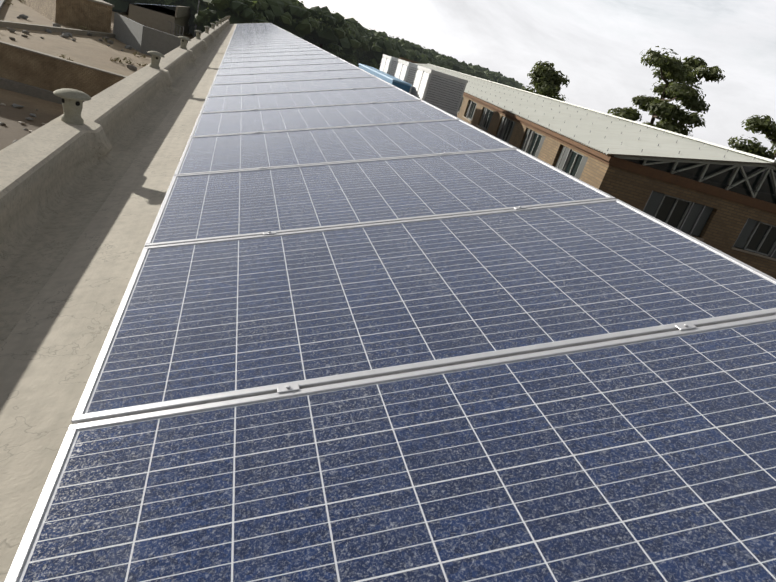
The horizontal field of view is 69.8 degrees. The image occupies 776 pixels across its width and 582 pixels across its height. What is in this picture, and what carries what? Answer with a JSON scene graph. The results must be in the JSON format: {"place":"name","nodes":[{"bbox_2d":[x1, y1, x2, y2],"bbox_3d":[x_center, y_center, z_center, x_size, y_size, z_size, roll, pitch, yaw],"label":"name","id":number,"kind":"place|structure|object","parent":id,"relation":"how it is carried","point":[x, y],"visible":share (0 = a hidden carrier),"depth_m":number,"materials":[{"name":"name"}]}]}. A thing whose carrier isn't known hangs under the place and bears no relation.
{"place":"outdoors","nodes":[
{"label":"outdoors","id":0,"kind":"place"},
{"bbox_2d":[19,0,113,32],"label":"wall","id":1,"kind":"structure","parent":0,"point":[94,15],"depth_m":66.42,"materials":[{"name":"beige concrete"}]},
{"bbox_2d":[0,0,193,149],"bbox_3d":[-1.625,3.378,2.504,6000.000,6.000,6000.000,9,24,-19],"label":"terrain","id":2,"kind":"structure","parent":0,"point":[93,51],"depth_m":48.14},
{"bbox_2d":[0,0,180,103],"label":"compound walls","id":3,"kind":"structure","parent":2,"relation":"on","point":[33,73],"depth_m":30.50,"materials":[{"name":"brown concrete"}]},
{"bbox_2d":[0,0,193,142],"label":"rubble stones","id":4,"kind":"object","parent":2,"relation":"on","point":[68,35],"visible":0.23,"depth_m":51.79,"materials":[{"name":"beige stone"}]},
{"bbox_2d":[0,19,249,581],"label":"roof surface","id":5,"kind":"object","parent":2,"relation":"on","point":[80,205],"depth_m":2.32,"materials":[{"name":"pale concrete"}]},
{"bbox_2d":[53,16,230,124],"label":"roof vents","id":6,"kind":"object","parent":5,"relation":"on","point":[72,101],"visible":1,"depth_m":3.29,"materials":[{"name":"beige concrete"}]},
{"bbox_2d":[4,23,775,581],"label":"solar panel frames","id":7,"kind":"structure","parent":5,"relation":"on","point":[80,419],"depth_m":1.42,"materials":[{"name":"silver metal"}]},
{"bbox_2d":[17,23,775,581],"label":"solar panels","id":8,"kind":"object","parent":7,"relation":"in","point":[649,461],"visible":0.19,"depth_m":1.29,"materials":[{"name":"blue glass"}]},
{"bbox_2d":[128,0,199,36],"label":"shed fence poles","id":9,"kind":"object","parent":2,"relation":"on","point":[165,20],"visible":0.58,"depth_m":86.36,"materials":[{"name":"concrete"}]},
{"bbox_2d":[103,0,524,89],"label":"forest treeline","id":10,"kind":"object","parent":2,"relation":"on","point":[353,41],"visible":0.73,"depth_m":108.42,"materials":[{"name":"green plant"}]},
{"bbox_2d":[359,63,411,92],"bbox_3d":[-1.146,-6.743,25.811,0.810,6.560,7.260,9,24,-19],"label":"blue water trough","id":11,"kind":"object","parent":2,"relation":"on","point":[396,82],"visible":0.08,"depth_m":22.56,"materials":[{"name":"blue"}]},
{"bbox_2d":[379,54,467,119],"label":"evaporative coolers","id":12,"kind":"object","parent":2,"relation":"on","point":[441,91],"visible":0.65,"depth_m":20.70,"materials":[{"name":"white metal"}]},
{"bbox_2d":[521,61,569,101],"bbox_3d":[9.284,-10.060,36.951,5.686,9.734,4.499,34,27,35],"label":"pine tree","id":13,"kind":"object","parent":2,"relation":"on","point":[547,80],"visible":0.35,"depth_m":34.51,"materials":[{"name":"green plant"}]},
{"bbox_2d":[400,57,775,278],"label":"neighbour brick walls","id":14,"kind":"structure","parent":2,"relation":"on","point":[724,225],"depth_m":13.32,"materials":[{"name":"brown brick"}]},
{"bbox_2d":[414,63,775,166],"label":"roof","id":15,"kind":"structure","parent":14,"relation":"on","point":[606,133],"depth_m":16.63,"materials":[{"name":"beige metal"}]},
{"bbox_2d":[458,92,775,260],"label":"windows","id":16,"kind":"structure","parent":14,"relation":"on","point":[751,185],"depth_m":13.18,"materials":[{"name":"black"}]},
{"bbox_2d":[607,46,725,135],"bbox_3d":[13.449,-6.714,29.554,5.248,11.643,6.317,25,24,19],"label":"pine tree","id":17,"kind":"object","parent":2,"relation":"on","point":[672,117],"visible":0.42,"depth_m":27.66,"materials":[{"name":"green plant"}]},
{"bbox_2d":[727,115,775,160],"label":"pine tree","id":18,"kind":"object","parent":2,"relation":"on","point":[756,124],"visible":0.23,"depth_m":31.53,"materials":[{"name":"green plant"}]},
{"bbox_2d":[298,0,775,159],"label":"sky","id":19,"kind":"structure","parent":0,"point":[598,45],"materials":[{"name":"white"}]}
]}

